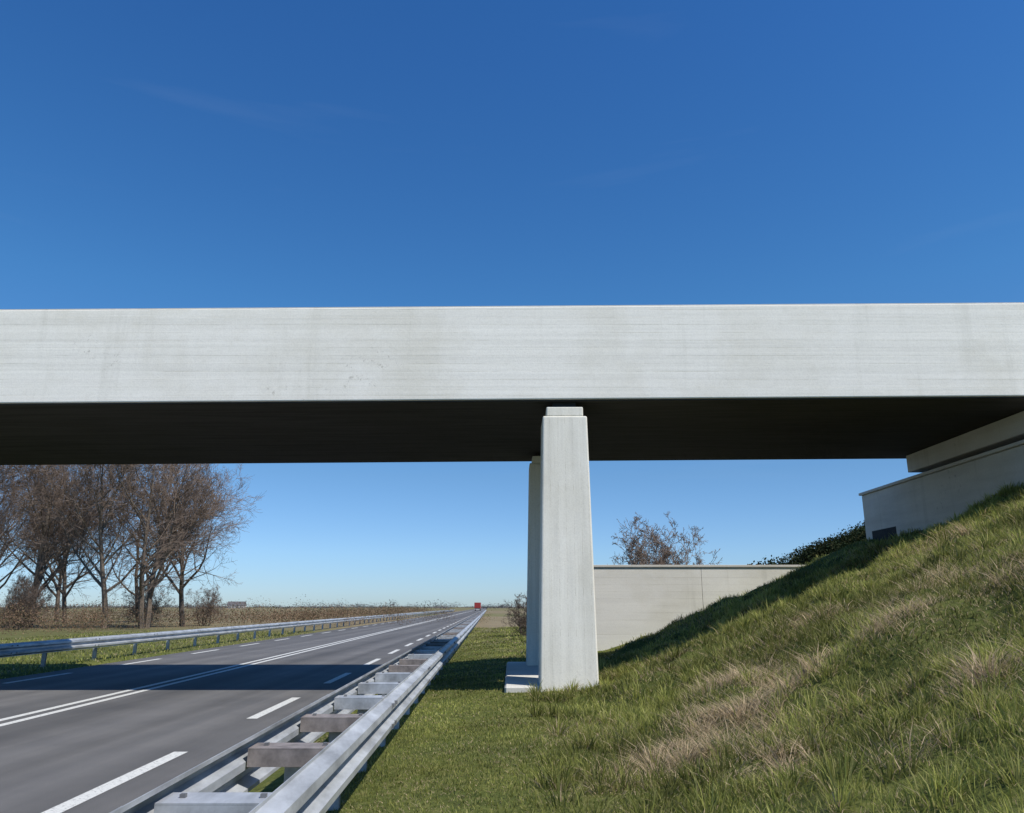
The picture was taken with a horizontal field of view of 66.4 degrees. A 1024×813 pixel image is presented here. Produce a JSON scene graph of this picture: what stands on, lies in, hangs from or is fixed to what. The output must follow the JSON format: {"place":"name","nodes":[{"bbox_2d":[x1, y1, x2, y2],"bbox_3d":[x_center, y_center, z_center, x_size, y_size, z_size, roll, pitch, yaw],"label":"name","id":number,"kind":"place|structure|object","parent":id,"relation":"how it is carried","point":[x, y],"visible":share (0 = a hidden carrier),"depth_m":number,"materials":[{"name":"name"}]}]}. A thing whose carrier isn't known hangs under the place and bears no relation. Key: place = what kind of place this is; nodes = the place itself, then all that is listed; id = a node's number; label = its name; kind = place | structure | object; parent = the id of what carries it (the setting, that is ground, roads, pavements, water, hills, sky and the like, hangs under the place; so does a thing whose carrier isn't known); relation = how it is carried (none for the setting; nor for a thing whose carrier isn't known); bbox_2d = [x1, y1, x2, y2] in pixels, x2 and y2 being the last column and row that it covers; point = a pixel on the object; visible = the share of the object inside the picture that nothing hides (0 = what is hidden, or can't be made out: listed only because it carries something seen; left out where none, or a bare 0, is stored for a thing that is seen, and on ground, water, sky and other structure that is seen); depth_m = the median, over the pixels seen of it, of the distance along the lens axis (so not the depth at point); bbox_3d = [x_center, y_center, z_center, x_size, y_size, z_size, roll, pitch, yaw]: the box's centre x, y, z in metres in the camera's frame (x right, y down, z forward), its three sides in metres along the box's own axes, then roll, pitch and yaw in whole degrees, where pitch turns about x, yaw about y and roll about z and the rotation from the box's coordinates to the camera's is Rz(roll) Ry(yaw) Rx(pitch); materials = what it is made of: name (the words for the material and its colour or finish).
{"place":"outdoors","nodes":[
{"label":"outdoors","id":0,"kind":"place"},
{"bbox_2d":[0,608,485,812],"bbox_3d":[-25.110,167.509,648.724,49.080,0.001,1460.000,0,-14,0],"label":"road","id":1,"kind":"structure","parent":0,"point":[49,761],"depth_m":12.16,"materials":[{"name":"grey asphalt"}]},
{"bbox_2d":[0,608,482,812],"bbox_3d":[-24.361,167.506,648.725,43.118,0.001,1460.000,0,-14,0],"label":"road markings","id":2,"kind":"object","parent":1,"relation":"on","point":[77,800],"visible":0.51,"depth_m":11.66,"materials":[{"name":"paint"}]},
{"bbox_2d":[474,603,480,610],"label":"truck","id":3,"kind":"object","parent":1,"relation":"on","point":[477,605],"visible":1,"depth_m":319.93,"materials":[{"name":"red paint"}]},
{"bbox_2d":[0,480,1023,812],"bbox_3d":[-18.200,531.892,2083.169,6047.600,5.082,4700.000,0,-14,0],"label":"ground","id":4,"kind":"structure","parent":0,"point":[276,778],"depth_m":6.76,"materials":[{"name":"green plant"}]},
{"bbox_2d":[0,577,53,629],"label":"bare bush","id":5,"kind":"object","parent":4,"relation":"on","point":[29,596],"visible":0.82,"depth_m":52.91,"materials":[{"name":"brown plant"}]},
{"bbox_2d":[0,570,64,627],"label":"bare bush","id":6,"kind":"object","parent":4,"relation":"on","point":[24,578],"visible":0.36,"depth_m":58.09,"materials":[{"name":"brown plant"}]},
{"bbox_2d":[0,465,77,588],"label":"bare tree","id":7,"kind":"object","parent":4,"relation":"on","point":[5,548],"visible":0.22,"depth_m":73.39,"materials":[{"name":"brown plant"}]},
{"bbox_2d":[0,465,91,567],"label":"bare tree","id":8,"kind":"object","parent":4,"relation":"on","point":[12,493],"visible":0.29,"depth_m":61.27,"materials":[{"name":"brown plant"}]},
{"bbox_2d":[0,464,124,625],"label":"bare tree","id":9,"kind":"object","parent":4,"relation":"on","point":[49,534],"visible":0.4,"depth_m":60.60,"materials":[{"name":"brown plant"}]},
{"bbox_2d":[0,465,135,620],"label":"bare tree","id":10,"kind":"object","parent":4,"relation":"on","point":[58,591],"visible":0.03,"depth_m":81.63,"materials":[{"name":"brown plant"}]},
{"bbox_2d":[0,465,147,623],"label":"bare tree","id":11,"kind":"object","parent":4,"relation":"on","point":[65,595],"visible":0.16,"depth_m":69.65,"materials":[{"name":"brown plant"}]},
{"bbox_2d":[9,464,231,627],"bbox_3d":[-29.654,8.031,59.348,15.307,17.290,12.373,8,-16,-29],"label":"bare tree","id":12,"kind":"object","parent":4,"relation":"on","point":[101,572],"visible":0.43,"depth_m":57.46,"materials":[{"name":"brown plant"}]},
{"bbox_2d":[120,579,174,625],"bbox_3d":[-28.093,15.161,60.210,4.058,4.172,4.232,10,-17,-34],"label":"bare bush","id":13,"kind":"object","parent":4,"relation":"on","point":[155,605],"visible":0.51,"depth_m":60.14,"materials":[{"name":"brown plant"}]},
{"bbox_2d":[71,464,225,621],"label":"bare tree","id":14,"kind":"object","parent":4,"relation":"on","point":[136,574],"visible":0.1,"depth_m":77.31,"materials":[{"name":"brown plant"}]},
{"bbox_2d":[67,464,246,628],"bbox_3d":[-25.930,7.887,57.579,13.269,16.761,12.112,11,-18,-37],"label":"bare tree","id":15,"kind":"object","parent":4,"relation":"on","point":[161,560],"visible":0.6,"depth_m":56.80,"materials":[{"name":"brown plant"}]},
{"bbox_2d":[81,463,262,625],"bbox_3d":[-27.198,8.535,63.575,16.709,18.435,13.462,-5,-15,18],"label":"bare tree","id":16,"kind":"object","parent":4,"relation":"on","point":[180,590],"visible":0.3,"depth_m":62.04,"materials":[{"name":"brown plant"}]},
{"bbox_2d":[184,584,230,625],"bbox_3d":[-24.897,16.330,63.902,3.703,3.650,3.551,-10,-17,33],"label":"bare bush","id":17,"kind":"object","parent":4,"relation":"on","point":[208,603],"visible":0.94,"depth_m":63.67,"materials":[{"name":"brown plant"}]},
{"bbox_2d":[0,609,454,666],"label":"guard rail","id":18,"kind":"object","parent":4,"relation":"on","point":[44,647],"visible":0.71,"depth_m":25.43,"materials":[{"name":"metal"}]},
{"bbox_2d":[227,601,246,607],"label":"farmhouse","id":19,"kind":"object","parent":4,"relation":"on","point":[230,603],"visible":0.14,"depth_m":826.01,"materials":[{"name":"stone"}]},
{"bbox_2d":[0,592,497,634],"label":"undergrowth","id":20,"kind":"object","parent":4,"relation":"on","point":[83,620],"visible":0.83,"depth_m":54.84,"materials":[{"name":"brown plant"}]},
{"bbox_2d":[0,600,524,608],"bbox_3d":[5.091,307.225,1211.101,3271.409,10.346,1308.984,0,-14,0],"label":"distant treeline","id":21,"kind":"object","parent":4,"relation":"on","point":[448,607],"visible":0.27,"depth_m":770.20,"materials":[{"name":"brown plant"}]},
{"bbox_2d":[160,603,432,624],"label":"hedge","id":22,"kind":"object","parent":4,"relation":"on","point":[408,610],"visible":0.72,"depth_m":102.58,"materials":[{"name":"brown plant"}]},
{"bbox_2d":[109,610,485,812],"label":"guard rail","id":23,"kind":"object","parent":4,"relation":"on","point":[318,777],"visible":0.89,"depth_m":4.74,"materials":[{"name":"metal"}]},
{"bbox_2d":[502,591,526,636],"bbox_3d":[0.745,9.792,36.594,2.418,2.606,2.465,-2,-15,8],"label":"bare bush","id":24,"kind":"object","parent":4,"relation":"on","point":[519,619],"visible":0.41,"depth_m":36.62,"materials":[{"name":"brown plant"}]},
{"bbox_2d":[505,662,539,692],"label":"column plinth","id":25,"kind":"structure","parent":4,"relation":"on","point":[519,676],"depth_m":14.07,"materials":[{"name":"concrete"}]},
{"bbox_2d":[526,463,540,665],"bbox_3d":[0.790,3.696,17.918,0.949,4.720,0.950,0,-14,0],"label":"shaft","id":26,"kind":"object","parent":25,"relation":"on","point":[532,631],"visible":0.24,"depth_m":17.51,"materials":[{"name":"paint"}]},
{"bbox_2d":[532,456,540,462],"bbox_3d":[0.790,1.323,18.505,0.640,0.170,0.790,0,-14,0],"label":"cap","id":27,"kind":"object","parent":26,"relation":"on","point":[536,459],"visible":0.32,"depth_m":18.12,"materials":[{"name":"paint"}]},
{"bbox_2d":[538,416,598,691],"bbox_3d":[0.920,2.556,13.461,0.949,4.720,0.950,0,-14,0],"label":"shaft","id":28,"kind":"object","parent":25,"relation":"on","point":[568,653],"visible":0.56,"depth_m":13.00,"materials":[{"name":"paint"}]},
{"bbox_2d":[545,407,582,415],"bbox_3d":[0.920,0.182,14.048,0.640,0.170,0.790,0,-14,0],"label":"cap","id":29,"kind":"object","parent":28,"relation":"on","point":[564,411],"visible":0.49,"depth_m":13.66,"materials":[{"name":"paint"}]},
{"bbox_2d":[552,402,575,406],"bbox_3d":[0.920,0.046,14.078,0.400,0.110,0.600,0,-14,0],"label":"bearing","id":30,"kind":"object","parent":29,"relation":"on","point":[568,404],"visible":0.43,"depth_m":13.79,"materials":[{"name":"rubber"}]},
{"bbox_2d":[594,567,702,650],"bbox_3d":[3.496,5.949,21.780,3.592,2.870,0.350,0,-14,0],"label":"panel","id":31,"kind":"object","parent":4,"relation":"on","point":[634,602],"visible":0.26,"depth_m":21.75,"materials":[{"name":"concrete"}]},
{"bbox_2d":[607,512,722,564],"bbox_3d":[7.316,8.714,40.188,6.877,6.779,6.594,-11,-18,36],"label":"bare bush","id":32,"kind":"object","parent":4,"relation":"on","point":[639,555],"visible":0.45,"depth_m":40.41,"materials":[{"name":"brown plant"}]},
{"bbox_2d":[647,538,702,564],"bbox_3d":[8.440,9.453,41.253,4.835,5.213,4.929,11,-18,-36],"label":"bare bush","id":33,"kind":"object","parent":4,"relation":"on","point":[696,558],"visible":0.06,"depth_m":41.65,"materials":[{"name":"brown plant"}]},
{"bbox_2d":[701,567,798,609],"bbox_3d":[7.096,5.949,21.780,3.592,2.870,0.350,0,-14,0],"label":"panel","id":34,"kind":"object","parent":4,"relation":"on","point":[716,582],"visible":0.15,"depth_m":21.88,"materials":[{"name":"concrete"}]},
{"bbox_2d":[747,520,865,564],"bbox_3d":[10.386,4.336,24.432,8.454,3.761,4.397,0,-14,0],"label":"ivy hedge","id":35,"kind":"object","parent":4,"relation":"on","point":[803,555],"visible":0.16,"depth_m":23.16,"materials":[{"name":"green plant"}]},
{"bbox_2d":[859,411,1023,540],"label":"bridge abutment","id":36,"kind":"object","parent":4,"relation":"on","point":[956,474],"visible":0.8,"depth_m":16.86,"materials":[{"name":"concrete"}]},
{"bbox_2d":[0,302,1023,464],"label":"concrete bridge","id":37,"kind":"structure","parent":36,"relation":"on","point":[464,384],"depth_m":13.97,"materials":[{"name":"grey concrete"}]},
{"bbox_3d":[10.696,5.949,21.780,3.592,2.870,0.350,0,-14,0],"label":"panel","id":38,"kind":"object","parent":4,"relation":"on","visible":0},
{"bbox_2d":[594,565,802,567],"bbox_3d":[7.080,4.524,22.145,10.840,0.068,0.410,0,-14,0],"label":"coping","id":39,"kind":"object","parent":38,"relation":"on","point":[700,566],"visible":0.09,"depth_m":21.95,"materials":[{"name":"concrete"}]},
{"bbox_2d":[0,0,1023,606],"label":"sky","id":40,"kind":"structure","parent":0,"point":[154,153],"materials":[{"name":"blue"}]}
]}

